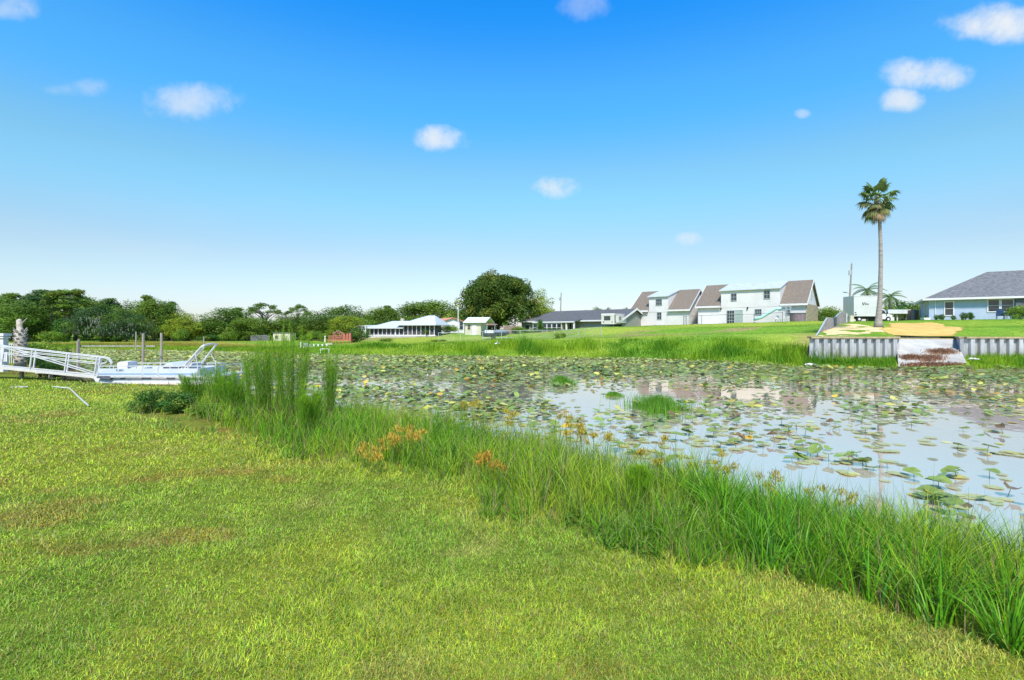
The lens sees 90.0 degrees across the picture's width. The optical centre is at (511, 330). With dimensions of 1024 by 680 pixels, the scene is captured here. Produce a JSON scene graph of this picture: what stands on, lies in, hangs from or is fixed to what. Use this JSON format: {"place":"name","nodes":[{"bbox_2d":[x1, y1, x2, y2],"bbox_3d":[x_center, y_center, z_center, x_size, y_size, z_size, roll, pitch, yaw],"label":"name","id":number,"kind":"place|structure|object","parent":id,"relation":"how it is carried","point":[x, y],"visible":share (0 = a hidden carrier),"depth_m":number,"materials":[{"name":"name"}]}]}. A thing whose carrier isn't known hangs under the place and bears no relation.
{"place":"outdoors","nodes":[
{"label":"outdoors","id":0,"kind":"place"},
{"bbox_2d":[0,321,1023,679],"bbox_3d":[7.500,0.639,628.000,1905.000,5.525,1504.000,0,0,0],"label":"ground","id":1,"kind":"structure","parent":0,"point":[796,333],"depth_m":3.24,"materials":[{"name":"plant"}]},
{"bbox_2d":[0,333,11,371],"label":"white kiosk","id":2,"kind":"object","parent":1,"relation":"on","point":[4,337],"visible":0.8,"depth_m":29.07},
{"bbox_2d":[12,318,27,366],"bbox_3d":[-29.773,0.818,31.000,0.697,3.199,0.697,0,0,41],"label":"dead palm trunk","id":3,"kind":"object","parent":1,"relation":"on","point":[20,337],"visible":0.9,"depth_m":30.85,"materials":[{"name":"grey plant"}]},
{"bbox_2d":[0,296,40,332],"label":"broadleaf tree","id":4,"kind":"object","parent":1,"relation":"on","point":[7,300],"visible":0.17,"depth_m":95.81,"materials":[{"name":"green plant"}]},
{"bbox_2d":[0,298,62,341],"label":"broadleaf tree","id":5,"kind":"object","parent":1,"relation":"on","point":[9,324],"visible":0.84,"depth_m":90.70,"materials":[{"name":"green plant"}]},
{"bbox_2d":[18,289,56,338],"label":"pine tree","id":6,"kind":"object","parent":1,"relation":"on","point":[32,296],"visible":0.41,"depth_m":102.81,"materials":[{"name":"green plant"}]},
{"bbox_2d":[26,339,60,366],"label":"bush","id":7,"kind":"object","parent":1,"relation":"on","point":[43,346],"visible":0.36,"depth_m":32.51,"materials":[{"name":"green plant"}]},
{"bbox_2d":[34,330,67,341],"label":"bush","id":8,"kind":"object","parent":1,"relation":"on","point":[56,336],"visible":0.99,"depth_m":83.74,"materials":[{"name":"green plant"}]},
{"bbox_2d":[40,360,63,377],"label":"bush","id":9,"kind":"object","parent":1,"relation":"on","point":[49,365],"visible":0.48,"depth_m":26.33,"materials":[{"name":"green plant"}]},
{"bbox_2d":[0,344,112,379],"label":"gangway","id":10,"kind":"object","parent":1,"relation":"on","point":[66,372],"visible":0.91,"depth_m":24.57,"materials":[{"name":"white metal"}]},
{"bbox_2d":[45,344,73,363],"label":"bush","id":11,"kind":"object","parent":1,"relation":"on","point":[64,349],"visible":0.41,"depth_m":32.37,"materials":[{"name":"green plant"}]},
{"bbox_2d":[51,317,73,341],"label":"bush","id":12,"kind":"object","parent":1,"relation":"on","point":[55,329],"visible":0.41,"depth_m":89.48,"materials":[{"name":"green plant"}]},
{"bbox_2d":[32,289,99,340],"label":"pine tree","id":13,"kind":"object","parent":1,"relation":"on","point":[62,300],"visible":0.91,"depth_m":93.92,"materials":[{"name":"green plant"}]},
{"bbox_2d":[52,294,105,339],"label":"broadleaf tree","id":14,"kind":"object","parent":1,"relation":"on","point":[91,304],"visible":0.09,"depth_m":106.68,"materials":[{"name":"green plant"}]},
{"bbox_2d":[69,289,93,340],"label":"pine tree","id":15,"kind":"object","parent":1,"relation":"on","point":[79,298],"visible":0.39,"depth_m":100.97,"materials":[{"name":"green plant"}]},
{"bbox_2d":[55,299,136,341],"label":"live oak tree","id":16,"kind":"object","parent":1,"relation":"on","point":[81,321],"visible":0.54,"depth_m":86.10,"materials":[{"name":"green plant"}]},
{"bbox_2d":[94,308,159,341],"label":"live oak tree","id":17,"kind":"object","parent":1,"relation":"on","point":[132,326],"visible":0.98,"depth_m":84.67,"materials":[{"name":"green plant"}]},
{"bbox_2d":[123,388,169,413],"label":"bush","id":18,"kind":"object","parent":1,"relation":"on","point":[153,398],"visible":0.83,"depth_m":10.15,"materials":[{"name":"green plant"}]},
{"bbox_2d":[130,297,177,340],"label":"broadleaf tree","id":19,"kind":"object","parent":1,"relation":"on","point":[149,307],"visible":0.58,"depth_m":96.64,"materials":[{"name":"green plant"}]},
{"bbox_2d":[154,301,187,340],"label":"broadleaf tree","id":20,"kind":"object","parent":1,"relation":"on","point":[168,316],"visible":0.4,"depth_m":96.97,"materials":[{"name":"green plant"}]},
{"bbox_2d":[157,389,201,413],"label":"bush","id":21,"kind":"object","parent":1,"relation":"on","point":[173,406],"visible":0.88,"depth_m":10.02,"materials":[{"name":"green plant"}]},
{"bbox_2d":[171,327,189,340],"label":"bush","id":22,"kind":"object","parent":1,"relation":"on","point":[179,334],"visible":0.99,"depth_m":85.66,"materials":[{"name":"green plant"}]},
{"bbox_2d":[159,311,215,340],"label":"broadleaf tree","id":23,"kind":"object","parent":1,"relation":"on","point":[185,320],"visible":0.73,"depth_m":91.47,"materials":[{"name":"green plant"}]},
{"bbox_2d":[177,368,209,401],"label":"feathery weed","id":24,"kind":"object","parent":1,"relation":"on","point":[189,388],"visible":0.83,"depth_m":11.31,"materials":[{"name":"green plant"}]},
{"bbox_2d":[183,401,227,414],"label":"bush","id":25,"kind":"object","parent":1,"relation":"on","point":[198,410],"visible":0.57,"depth_m":9.57,"materials":[{"name":"green plant"}]},
{"bbox_2d":[202,362,232,406],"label":"feathery weed","id":26,"kind":"object","parent":1,"relation":"on","point":[218,376],"visible":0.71,"depth_m":10.98,"materials":[{"name":"green plant"}]},
{"bbox_2d":[192,307,255,340],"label":"broadleaf tree","id":27,"kind":"object","parent":1,"relation":"on","point":[228,317],"visible":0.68,"depth_m":93.00,"materials":[{"name":"green plant"}]},
{"bbox_2d":[217,331,241,340],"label":"bush","id":28,"kind":"object","parent":1,"relation":"on","point":[227,335],"visible":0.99,"depth_m":87.46,"materials":[{"name":"green plant"}]},
{"bbox_2d":[213,369,251,410],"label":"feathery weed","id":29,"kind":"object","parent":1,"relation":"on","point":[235,395],"visible":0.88,"depth_m":10.30,"materials":[{"name":"green plant"}]},
{"bbox_2d":[8,311,464,340],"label":"undergrowth","id":30,"kind":"object","parent":1,"relation":"on","point":[82,338],"visible":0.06,"depth_m":100.75,"materials":[{"name":"green plant"}]},
{"bbox_2d":[226,316,268,340],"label":"broadleaf tree","id":31,"kind":"object","parent":1,"relation":"on","point":[249,324],"visible":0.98,"depth_m":89.36,"materials":[{"name":"green plant"}]},
{"bbox_2d":[241,341,268,415],"bbox_3d":[-4.593,0.867,9.158,0.539,1.440,0.517,0,0,-18],"label":"feathery weed","id":32,"kind":"object","parent":1,"relation":"on","point":[248,387],"visible":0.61,"depth_m":9.16,"materials":[{"name":"green plant"}]},
{"bbox_2d":[243,333,287,421],"bbox_3d":[-4.198,0.779,8.951,0.706,1.613,0.790,0,0,0],"label":"feathery weed","id":33,"kind":"object","parent":1,"relation":"on","point":[267,390],"visible":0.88,"depth_m":8.88,"materials":[{"name":"green plant"}]},
{"bbox_2d":[246,302,285,335],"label":"broadleaf tree","id":34,"kind":"object","parent":1,"relation":"on","point":[258,307],"visible":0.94,"depth_m":99.16,"materials":[{"name":"green plant"}]},
{"bbox_2d":[254,313,303,336],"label":"broadleaf tree","id":35,"kind":"object","parent":1,"relation":"on","point":[278,323],"visible":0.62,"depth_m":95.13,"materials":[{"name":"green plant"}]},
{"bbox_2d":[269,322,313,424],"bbox_3d":[-3.725,0.691,8.702,0.789,1.772,0.720,0,0,0],"label":"feathery weed","id":36,"kind":"object","parent":1,"relation":"on","point":[286,396],"visible":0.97,"depth_m":8.62,"materials":[{"name":"green plant"}]},
{"bbox_2d":[283,304,307,338],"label":"broadleaf tree","id":37,"kind":"object","parent":1,"relation":"on","point":[296,308],"visible":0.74,"depth_m":100.99,"materials":[{"name":"green plant"}]},
{"bbox_2d":[295,377,326,433],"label":"feathery weed","id":38,"kind":"object","parent":1,"relation":"on","point":[310,410],"visible":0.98,"depth_m":7.56,"materials":[{"name":"green plant"}]},
{"bbox_2d":[285,309,339,339],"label":"broadleaf tree","id":39,"kind":"object","parent":1,"relation":"on","point":[312,324],"visible":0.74,"depth_m":95.78,"materials":[{"name":"green plant"}]},
{"bbox_2d":[317,347,340,419],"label":"feathery weed","id":40,"kind":"object","parent":1,"relation":"on","point":[330,378],"visible":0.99,"depth_m":8.97,"materials":[{"name":"green plant"}]},
{"bbox_2d":[328,331,353,343],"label":"wooden deck","id":41,"kind":"structure","parent":1,"relation":"on","point":[347,337],"depth_m":73.41,"materials":[{"name":"red wood"}]},
{"bbox_2d":[322,304,365,329],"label":"broadleaf tree","id":42,"kind":"object","parent":1,"relation":"on","point":[342,309],"visible":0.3,"depth_m":110.11,"materials":[{"name":"green plant"}]},
{"bbox_2d":[325,314,366,338],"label":"oak tree","id":43,"kind":"object","parent":1,"relation":"on","point":[347,320],"visible":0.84,"depth_m":82.85,"materials":[{"name":"green plant"}]},
{"bbox_2d":[349,327,371,342],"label":"bush","id":44,"kind":"object","parent":1,"relation":"on","point":[356,332],"visible":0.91,"depth_m":75.63,"materials":[{"name":"green plant"}]},
{"bbox_2d":[360,447,384,475],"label":"orange weed","id":45,"kind":"object","parent":1,"relation":"on","point":[378,453],"visible":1,"depth_m":5.46,"materials":[{"name":"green plant"}]},
{"bbox_2d":[355,441,389,467],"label":"orange weed","id":46,"kind":"object","parent":1,"relation":"on","point":[382,447],"visible":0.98,"depth_m":5.76,"materials":[{"name":"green plant"}]},
{"bbox_2d":[363,306,402,324],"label":"broadleaf tree","id":47,"kind":"object","parent":1,"relation":"on","point":[378,311],"visible":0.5,"depth_m":106.51,"materials":[{"name":"green plant"}]},
{"bbox_2d":[377,433,402,463],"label":"orange weed","id":48,"kind":"object","parent":1,"relation":"on","point":[394,438],"visible":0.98,"depth_m":5.89,"materials":[{"name":"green plant"}]},
{"bbox_2d":[385,422,416,459],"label":"yellow wildflower","id":49,"kind":"object","parent":1,"relation":"on","point":[399,429],"visible":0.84,"depth_m":6.17,"materials":[{"name":"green plant"}]},
{"bbox_2d":[366,315,450,337],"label":"screen porch house","id":50,"kind":"structure","parent":1,"relation":"on","point":[404,328],"depth_m":82.75,"materials":[{"name":"white paint"}]},
{"bbox_2d":[405,428,427,460],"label":"orange weed","id":51,"kind":"object","parent":1,"relation":"on","point":[418,437],"visible":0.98,"depth_m":6.09,"materials":[{"name":"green plant"}]},
{"bbox_2d":[396,299,459,320],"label":"broadleaf tree","id":52,"kind":"object","parent":1,"relation":"on","point":[431,307],"visible":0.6,"depth_m":109.97,"materials":[{"name":"green plant"}]},
{"bbox_2d":[440,317,463,332],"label":"orange roof house","id":53,"kind":"structure","parent":1,"relation":"on","point":[451,321],"depth_m":93.22,"materials":[{"name":"white paint"}]},
{"bbox_2d":[460,398,483,438],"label":"orange weed","id":54,"kind":"object","parent":1,"relation":"on","point":[472,403],"visible":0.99,"depth_m":7.27,"materials":[{"name":"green plant"}]},
{"bbox_2d":[463,317,494,334],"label":"garden shed","id":55,"kind":"structure","parent":1,"relation":"on","point":[473,325],"depth_m":83.70,"materials":[{"name":"white"}]},
{"bbox_2d":[474,449,491,482],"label":"orange weed","id":56,"kind":"object","parent":1,"relation":"on","point":[487,456],"visible":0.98,"depth_m":5.11,"materials":[{"name":"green plant"}]},
{"bbox_2d":[481,323,511,338],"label":"fishing boat","id":57,"kind":"object","parent":1,"relation":"on","point":[494,333],"visible":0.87,"depth_m":69.59,"materials":[{"name":"white paint"}]},
{"bbox_2d":[454,269,541,329],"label":"oak tree","id":58,"kind":"object","parent":1,"relation":"on","point":[503,299],"visible":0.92,"depth_m":95.61,"materials":[{"name":"green plant"}]},
{"bbox_2d":[501,407,517,438],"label":"orange weed","id":59,"kind":"object","parent":1,"relation":"on","point":[506,410],"visible":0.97,"depth_m":7.30,"materials":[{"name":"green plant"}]},
{"bbox_2d":[8,333,1023,368],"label":"shore grass","id":60,"kind":"structure","parent":1,"relation":"on","point":[800,356],"depth_m":47.99,"materials":[{"name":"plant"}]},
{"bbox_2d":[438,327,601,340],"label":"chain link fence","id":61,"kind":"object","parent":1,"relation":"on","point":[517,334],"visible":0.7,"depth_m":65.97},
{"bbox_2d":[36,319,1023,347],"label":"grass","id":62,"kind":"structure","parent":1,"relation":"on","point":[599,337],"depth_m":68.08,"materials":[{"name":"plant"}]},
{"bbox_2d":[527,288,555,317],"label":"broadleaf tree","id":63,"kind":"object","parent":1,"relation":"on","point":[543,309],"visible":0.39,"depth_m":102.91,"materials":[{"name":"green plant"}]},
{"bbox_2d":[554,412,587,474],"bbox_3d":[0.698,1.348,6.004,0.294,0.825,0.470,0,0,-39],"label":"orange weed","id":64,"kind":"object","parent":1,"relation":"on","point":[569,424],"visible":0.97,"depth_m":5.99,"materials":[{"name":"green plant"}]},
{"bbox_2d":[125,380,1023,659],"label":"tall grass","id":65,"kind":"structure","parent":1,"relation":"on","point":[941,574],"depth_m":4.00,"materials":[{"name":"plant"}]},
{"bbox_2d":[518,308,642,331],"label":"grey house","id":66,"kind":"structure","parent":1,"relation":"on","point":[567,320],"depth_m":89.67,"materials":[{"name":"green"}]},
{"bbox_2d":[574,414,613,472],"bbox_3d":[0.945,1.403,5.929,0.444,0.824,0.480,0,0,0],"label":"orange weed","id":67,"kind":"object","parent":1,"relation":"on","point":[595,434],"visible":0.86,"depth_m":5.84,"materials":[{"name":"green plant"}]},
{"bbox_2d":[601,313,625,326],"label":"travel trailer","id":68,"kind":"object","parent":1,"relation":"on","point":[612,318],"visible":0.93,"depth_m":81.61,"materials":[{"name":"white metal"}]},
{"bbox_2d":[619,461,654,509],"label":"feathery weed","id":69,"kind":"object","parent":1,"relation":"on","point":[641,473],"visible":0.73,"depth_m":4.50,"materials":[{"name":"green plant"}]},
{"bbox_2d":[636,434,684,471],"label":"orange weed","id":70,"kind":"object","parent":1,"relation":"on","point":[664,439],"visible":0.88,"depth_m":5.53,"materials":[{"name":"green plant"}]},
{"bbox_2d":[631,289,701,325],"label":"white house","id":71,"kind":"structure","parent":1,"relation":"on","point":[670,307],"depth_m":86.86,"materials":[{"name":"paint"}]},
{"bbox_2d":[684,448,739,484],"bbox_3d":[2.115,1.615,5.293,0.441,0.771,0.572,0,0,-40],"label":"orange weed","id":72,"kind":"object","parent":1,"relation":"on","point":[726,465],"visible":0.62,"depth_m":5.28,"materials":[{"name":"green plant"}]},
{"bbox_2d":[695,280,819,323],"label":"white house","id":73,"kind":"structure","parent":1,"relation":"on","point":[745,301],"depth_m":77.81,"materials":[{"name":"paint"}]},
{"bbox_2d":[752,468,783,501],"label":"orange weed","id":74,"kind":"object","parent":1,"relation":"on","point":[774,475],"visible":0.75,"depth_m":4.92,"materials":[{"name":"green plant"}]},
{"bbox_2d":[753,306,790,320],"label":"pool slide","id":75,"kind":"object","parent":1,"relation":"on","point":[768,313],"visible":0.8,"depth_m":73.57,"materials":[{"name":"plastic"}]},
{"bbox_2d":[789,313,805,321],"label":"hot tub","id":76,"kind":"object","parent":1,"relation":"on","point":[794,317],"visible":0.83,"depth_m":71.12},
{"bbox_2d":[808,311,846,357],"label":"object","id":77,"kind":"object","parent":1,"relation":"on","point":[831,323],"visible":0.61,"depth_m":49.20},
{"bbox_2d":[818,306,841,320],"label":"bush","id":78,"kind":"object","parent":1,"relation":"on","point":[825,313],"visible":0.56,"depth_m":83.46,"materials":[{"name":"green plant"}]},
{"bbox_2d":[804,483,859,516],"bbox_3d":[2.884,1.736,4.670,0.476,0.687,0.361,0,0,27],"label":"orange weed","id":79,"kind":"object","parent":1,"relation":"on","point":[824,488],"visible":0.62,"depth_m":4.66,"materials":[{"name":"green plant"}]},
{"bbox_2d":[807,336,900,360],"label":"sea wall","id":80,"kind":"structure","parent":1,"relation":"on","point":[866,347],"depth_m":36.87,"materials":[{"name":"metal"}]},
{"bbox_2d":[897,337,965,366],"bbox_3d":[29.736,1.790,36.594,4.012,2.620,9.099,0,0,34],"label":"boat ramp","id":81,"kind":"object","parent":1,"relation":"on","point":[909,345],"visible":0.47,"depth_m":37.63,"materials":[{"name":"concrete"}]},
{"bbox_2d":[915,352,949,361],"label":"washed up weeds","id":82,"kind":"object","parent":81,"relation":"on","point":[929,357],"visible":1,"depth_m":35.56,"materials":[{"name":"brown plant"}]},
{"bbox_2d":[918,346,960,354],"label":"washed up weeds","id":83,"kind":"object","parent":81,"relation":"on","point":[941,350],"visible":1,"depth_m":36.55,"materials":[{"name":"brown plant"}]},
{"bbox_2d":[899,360,964,365],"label":"washed up weeds","id":84,"kind":"object","parent":1,"relation":"on","point":[922,363],"visible":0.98,"depth_m":34.69,"materials":[{"name":"brown plant"}]},
{"bbox_2d":[955,336,1023,357],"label":"sea wall","id":85,"kind":"structure","parent":1,"relation":"on","point":[972,346],"depth_m":36.37,"materials":[{"name":"metal"}]},
{"bbox_2d":[0,0,1023,328],"label":"sky","id":86,"kind":"structure","parent":0,"point":[200,156],"materials":[{"name":"blue"}]},
{"bbox_2d":[8,351,1023,556],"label":"water","id":87,"kind":"structure","parent":0,"point":[971,462],"depth_m":13.50,"materials":[{"name":"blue liquid"}]},
{"bbox_2d":[76,333,162,368],"bbox_3d":[-25.459,1.719,32.749,5.008,3.164,1.592,0,0,-8],"label":"old dock","id":88,"kind":"object","parent":87,"relation":"in","point":[78,345],"visible":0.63,"depth_m":33.12,"materials":[{"name":"grey wood"}]},
{"bbox_2d":[94,343,243,383],"bbox_3d":[-16.771,1.621,25.175,5.991,2.023,2.450,0,0,0],"label":"pontoon boat","id":89,"kind":"object","parent":87,"relation":"on","point":[132,372],"visible":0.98,"depth_m":24.07,"materials":[{"name":"white metal"}]},
{"bbox_2d":[8,348,1023,517],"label":"lily pads","id":90,"kind":"object","parent":87,"relation":"on","point":[116,357],"visible":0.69,"depth_m":25.58,"materials":[{"name":"green plant"}]},
{"bbox_2d":[547,375,579,386],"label":"grass tuft","id":91,"kind":"object","parent":87,"relation":"in","point":[561,379],"visible":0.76,"depth_m":23.51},
{"bbox_2d":[600,391,710,421],"bbox_3d":[4.189,2.240,15.999,3.315,0.579,3.920,0,0,38],"label":"grass tuft","id":92,"kind":"object","parent":87,"relation":"in","point":[656,404],"visible":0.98,"depth_m":15.72,"materials":[{"name":"plant"}]},
{"bbox_2d":[914,485,939,496],"bbox_3d":[6.194,2.489,7.607,0.264,0.284,0.329,-26,8,-26],"label":"lily pad","id":93,"kind":"object","parent":87,"relation":"on","point":[927,488],"visible":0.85,"depth_m":7.62,"materials":[{"name":"green plant"}]},
{"bbox_2d":[936,497,964,512],"bbox_3d":[5.955,2.427,6.928,0.262,0.290,0.329,-10,-5,-13],"label":"lily pad","id":94,"kind":"object","parent":87,"relation":"on","point":[950,500],"visible":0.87,"depth_m":6.94,"materials":[{"name":"green plant"}]},
{"bbox_2d":[817,324,883,336],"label":"sand","id":95,"kind":"structure","parent":0,"point":[834,330],"depth_m":43.03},
{"bbox_2d":[855,177,899,327],"bbox_3d":[31.334,-6.678,43.880,3.342,12.824,3.390,0,0,30],"label":"palm tree","id":96,"kind":"object","parent":95,"relation":"on","point":[878,210],"visible":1,"depth_m":43.85,"materials":[{"name":"green plant"}]},
{"bbox_2d":[815,319,1023,336],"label":"lawn","id":97,"kind":"structure","parent":0,"point":[989,329],"depth_m":42.61,"materials":[{"name":"plant"}]},
{"bbox_2d":[843,296,891,320],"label":"box truck","id":98,"kind":"object","parent":97,"relation":"on","point":[859,308],"visible":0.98,"depth_m":73.06,"materials":[{"name":"white paint"}]},
{"bbox_2d":[852,282,886,320],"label":"feather palm","id":99,"kind":"object","parent":97,"relation":"on","point":[867,292],"visible":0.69,"depth_m":79.84,"materials":[{"name":"green plant"}]},
{"bbox_2d":[877,291,904,309],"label":"feather palm","id":100,"kind":"object","parent":97,"relation":"on","point":[889,301],"visible":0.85,"depth_m":81.64,"materials":[{"name":"green plant"}]},
{"bbox_2d":[869,310,919,320],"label":"carport","id":101,"kind":"object","parent":97,"relation":"on","point":[899,314],"visible":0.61,"depth_m":75.97,"materials":[{"name":"white paint"}]},
{"bbox_2d":[886,300,918,320],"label":"bush","id":102,"kind":"object","parent":97,"relation":"on","point":[905,307],"visible":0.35,"depth_m":90.94,"materials":[{"name":"green plant"}]},
{"bbox_2d":[914,270,1023,319],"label":"blue house","id":103,"kind":"structure","parent":97,"relation":"on","point":[985,295],"depth_m":64.18,"materials":[{"name":"paint"}]},
{"bbox_2d":[944,301,953,315],"bbox_3d":[55.386,-2.795,64.880,1.016,1.890,0.090,0,0,34],"label":"window","id":104,"kind":"structure","parent":103,"relation":"in","point":[948,305],"depth_m":64.88,"materials":[{"name":"glass"}]},
{"bbox_2d":[987,299,999,311],"bbox_3d":[58.845,-3.070,62.559,1.200,1.640,0.090,0,0,34],"label":"window","id":105,"kind":"structure","parent":103,"relation":"in","point":[992,304],"depth_m":62.56,"materials":[{"name":"glass"}]},
{"bbox_2d":[1000,298,1013,310],"bbox_3d":[59.859,-3.070,61.879,1.231,1.640,0.090,0,0,34],"label":"window","id":106,"kind":"structure","parent":103,"relation":"in","point":[1006,303],"depth_m":61.91,"materials":[{"name":"glass"}]},
{"bbox_2d":[1002,305,1023,319],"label":"bush","id":107,"kind":"object","parent":97,"relation":"on","point":[1018,312],"visible":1,"depth_m":56.00,"materials":[{"name":"green plant"}]},
{"bbox_2d":[881,322,961,335],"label":"sand","id":108,"kind":"structure","parent":0,"point":[923,329],"depth_m":42.27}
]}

